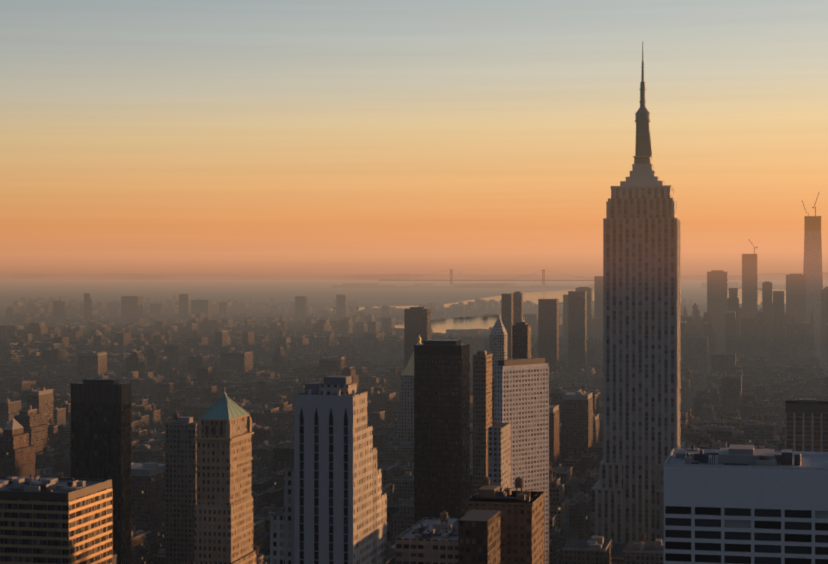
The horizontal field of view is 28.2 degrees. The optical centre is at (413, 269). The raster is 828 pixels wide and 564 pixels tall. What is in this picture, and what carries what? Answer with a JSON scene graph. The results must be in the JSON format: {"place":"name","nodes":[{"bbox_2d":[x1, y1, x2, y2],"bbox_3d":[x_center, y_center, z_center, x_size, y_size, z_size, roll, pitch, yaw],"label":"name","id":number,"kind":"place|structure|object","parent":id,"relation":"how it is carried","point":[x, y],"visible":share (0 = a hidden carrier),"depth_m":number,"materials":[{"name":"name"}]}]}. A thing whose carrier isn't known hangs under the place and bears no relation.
{"place":"outdoors","nodes":[
{"label":"outdoors","id":0,"kind":"place"},
{"bbox_2d":[0,279,827,427],"bbox_3d":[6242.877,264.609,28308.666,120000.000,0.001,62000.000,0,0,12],"label":"ground","id":1,"kind":"structure","parent":0,"point":[13,290],"depth_m":20623.13,"materials":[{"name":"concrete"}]},
{"bbox_2d":[0,474,111,563],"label":"office block","id":2,"kind":"structure","parent":1,"relation":"on","point":[47,520],"depth_m":659.60,"materials":[{"name":"pale concrete"},{"name":"dark glass"}]},
{"bbox_2d":[53,301,64,318],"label":"building","id":3,"kind":"structure","parent":1,"relation":"on","point":[58,309],"depth_m":7734.62,"materials":[{"name":"grey concrete"}]},
{"bbox_2d":[84,293,91,320],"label":"building","id":4,"kind":"structure","parent":1,"relation":"on","point":[87,304],"depth_m":7841.29,"materials":[{"name":"grey concrete"}]},
{"bbox_2d":[71,378,130,563],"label":"bronze tower","id":5,"kind":"structure","parent":1,"relation":"on","point":[100,428],"depth_m":1058.26,"materials":[{"name":"black glass"}]},
{"bbox_2d":[121,296,142,320],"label":"building","id":6,"kind":"structure","parent":1,"relation":"on","point":[131,306],"depth_m":7934.84,"materials":[{"name":"grey concrete"}]},
{"bbox_2d":[164,412,196,563],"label":"stone slab","id":7,"kind":"structure","parent":1,"relation":"on","point":[180,470],"depth_m":1204.41,"materials":[{"name":"stone"}]},
{"bbox_2d":[179,294,190,319],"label":"building","id":8,"kind":"structure","parent":1,"relation":"on","point":[184,305],"depth_m":8011.75,"materials":[{"name":"grey concrete"}]},
{"bbox_2d":[191,300,212,318],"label":"building","id":9,"kind":"structure","parent":1,"relation":"on","point":[202,306],"depth_m":8132.25,"materials":[{"name":"grey concrete"}]},
{"bbox_2d":[191,379,255,563],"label":"skyscraper","id":10,"kind":"structure","parent":1,"relation":"on","point":[223,520],"depth_m":831.39,"materials":[{"name":"stone"}]},
{"bbox_2d":[219,302,228,315],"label":"building","id":11,"kind":"structure","parent":1,"relation":"on","point":[224,308],"depth_m":8514.22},
{"bbox_2d":[295,296,306,319],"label":"building","id":12,"kind":"structure","parent":1,"relation":"on","point":[301,305],"depth_m":8154.29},
{"bbox_2d":[270,376,386,563],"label":"skyscraper","id":13,"kind":"structure","parent":1,"relation":"on","point":[334,511],"depth_m":663.51,"materials":[{"name":"grey"}]},
{"bbox_2d":[336,295,347,316],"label":"building","id":14,"kind":"structure","parent":1,"relation":"on","point":[341,305],"depth_m":8243.95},
{"bbox_2d":[389,334,420,442],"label":"high-rise building","id":15,"kind":"structure","parent":1,"relation":"on","point":[405,423],"depth_m":1883.56,"materials":[{"name":"grey stone"}]},
{"bbox_2d":[0,295,827,563],"bbox_3d":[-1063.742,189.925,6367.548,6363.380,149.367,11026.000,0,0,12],"label":"cityscape","id":16,"kind":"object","parent":1,"relation":"on","point":[263,360],"depth_m":3298.13,"materials":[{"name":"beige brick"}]},
{"bbox_2d":[404,307,430,370],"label":"dark tower","id":17,"kind":"structure","parent":1,"relation":"on","point":[417,321],"depth_m":3267.24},
{"bbox_2d":[414,339,469,524],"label":"dark glass tower","id":18,"kind":"structure","parent":1,"relation":"on","point":[441,425],"depth_m":1163.26,"materials":[{"name":"black glass"}]},
{"bbox_2d":[395,509,499,563],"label":"office block","id":19,"kind":"structure","parent":1,"relation":"on","point":[472,536],"depth_m":704.94,"materials":[{"name":"concrete"}]},
{"bbox_2d":[473,350,491,495],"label":"brown slab","id":20,"kind":"structure","parent":1,"relation":"on","point":[482,391],"depth_m":1298.78,"materials":[{"name":"concrete"}]},
{"bbox_2d":[492,376,493,425],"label":"building","id":21,"kind":"structure","parent":1,"relation":"on","point":[492,400],"depth_m":1427.95,"materials":[{"name":"concrete"}]},
{"bbox_2d":[490,313,507,375],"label":"skyscraper","id":22,"kind":"structure","parent":1,"relation":"on","point":[498,342],"depth_m":2116.87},
{"bbox_2d":[488,422,510,488],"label":"grey block","id":23,"kind":"structure","parent":1,"relation":"on","point":[499,453],"depth_m":1002.79,"materials":[{"name":"grey concrete"}]},
{"bbox_2d":[466,476,544,563],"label":"high-rise building","id":24,"kind":"structure","parent":1,"relation":"on","point":[521,527],"depth_m":758.20,"materials":[{"name":"brown"}]},
{"bbox_2d":[501,294,512,358],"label":"building","id":25,"kind":"structure","parent":1,"relation":"on","point":[507,310],"depth_m":3529.08,"materials":[{"name":"grey concrete"}]},
{"bbox_2d":[512,291,522,324],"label":"building","id":26,"kind":"structure","parent":1,"relation":"on","point":[517,306],"depth_m":3585.49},
{"bbox_2d":[494,358,548,563],"bbox_3d":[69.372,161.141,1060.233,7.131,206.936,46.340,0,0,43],"label":"white grid tower","id":27,"kind":"structure","parent":1,"relation":"on","point":[521,396],"depth_m":1058.78,"materials":[{"name":"grey concrete"}]},
{"bbox_2d":[512,322,530,358],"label":"building","id":28,"kind":"structure","parent":1,"relation":"on","point":[521,340],"depth_m":1756.46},
{"bbox_2d":[538,299,558,371],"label":"block","id":29,"kind":"structure","parent":1,"relation":"on","point":[548,330],"depth_m":3711.68,"materials":[{"name":"grey concrete"}]},
{"bbox_2d":[563,295,567,340],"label":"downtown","id":30,"kind":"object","parent":1,"relation":"on","point":[565,317],"visible":0.15,"depth_m":5007.82,"materials":[{"name":"grey concrete"}]},
{"bbox_2d":[568,291,586,376],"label":"block","id":31,"kind":"structure","parent":1,"relation":"on","point":[577,330],"depth_m":3898.51,"materials":[{"name":"grey concrete"}]},
{"bbox_2d":[576,287,591,335],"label":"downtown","id":32,"kind":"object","parent":1,"relation":"on","point":[589,310],"visible":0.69,"depth_m":5092.78,"materials":[{"name":"grey concrete"}]},
{"bbox_2d":[594,276,602,334],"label":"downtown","id":33,"kind":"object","parent":1,"relation":"on","point":[598,296],"visible":0.23,"depth_m":5285.99,"materials":[{"name":"grey concrete"}]},
{"bbox_2d":[592,42,679,543],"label":"skyscraper","id":34,"kind":"structure","parent":1,"relation":"on","point":[641,331],"depth_m":1282.02,"materials":[{"name":"stone"}]},
{"bbox_2d":[707,270,727,352],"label":"tower","id":35,"kind":"structure","parent":1,"relation":"on","point":[717,288],"depth_m":5204.78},
{"bbox_2d":[727,288,738,332],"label":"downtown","id":36,"kind":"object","parent":1,"relation":"on","point":[733,302],"visible":0.39,"depth_m":4801.84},
{"bbox_2d":[664,444,827,563],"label":"concrete tower","id":37,"kind":"structure","parent":1,"relation":"on","point":[740,504],"depth_m":538.89,"materials":[{"name":"grey concrete"}]},
{"bbox_2d":[742,239,757,316],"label":"skyscraper","id":38,"kind":"structure","parent":1,"relation":"on","point":[750,285],"depth_m":5184.03,"materials":[{"name":"grey metal"}]},
{"bbox_2d":[762,281,771,343],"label":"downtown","id":39,"kind":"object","parent":1,"relation":"on","point":[767,298],"visible":0.69,"depth_m":4878.06,"materials":[{"name":"grey concrete"}]},
{"bbox_2d":[773,291,783,341],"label":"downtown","id":40,"kind":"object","parent":1,"relation":"on","point":[778,314],"visible":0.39,"depth_m":4675.90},
{"bbox_2d":[786,274,805,322],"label":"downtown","id":41,"kind":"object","parent":1,"relation":"on","point":[796,295],"visible":0.69,"depth_m":5054.81,"materials":[{"name":"grey concrete"}]},
{"bbox_2d":[785,398,827,451],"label":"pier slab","id":42,"kind":"structure","parent":1,"relation":"on","point":[806,424],"depth_m":1302.78,"materials":[{"name":"grey concrete"}]},
{"bbox_2d":[802,193,822,352],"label":"one wtc under construction","id":43,"kind":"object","parent":1,"relation":"on","point":[812,266],"visible":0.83,"depth_m":5243.26,"materials":[{"name":"grey glass"}]},
{"bbox_2d":[821,286,827,358],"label":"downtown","id":44,"kind":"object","parent":1,"relation":"on","point":[824,306],"visible":0.72,"depth_m":4843.27,"materials":[{"name":"grey concrete"}]},
{"bbox_2d":[0,272,827,280],"bbox_3d":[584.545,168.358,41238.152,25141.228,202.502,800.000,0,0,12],"label":"horizon haze","id":45,"kind":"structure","parent":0,"point":[763,276],"depth_m":41756.69,"materials":[{"name":"grey"}]},
{"bbox_2d":[0,0,827,275],"label":"sky","id":46,"kind":"structure","parent":0,"point":[149,137],"materials":[{"name":"orange"}]},
{"bbox_2d":[330,288,823,332],"bbox_3d":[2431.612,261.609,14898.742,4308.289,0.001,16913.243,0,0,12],"label":"harbour water","id":47,"kind":"structure","parent":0,"point":[444,325],"depth_m":10355.07,"materials":[{"name":"grey liquid"}]},
{"bbox_2d":[378,270,593,284],"bbox_3d":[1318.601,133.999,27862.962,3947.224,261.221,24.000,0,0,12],"label":"bridge narrows","id":48,"kind":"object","parent":47,"relation":"in","point":[452,280],"visible":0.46,"depth_m":27871.00,"materials":[{"name":"grey metal"}]},
{"bbox_2d":[332,281,827,315],"bbox_3d":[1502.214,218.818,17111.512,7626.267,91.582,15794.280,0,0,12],"label":"shore land","id":49,"kind":"structure","parent":0,"point":[488,285],"depth_m":22818.45,"materials":[{"name":"grey"}]}
]}

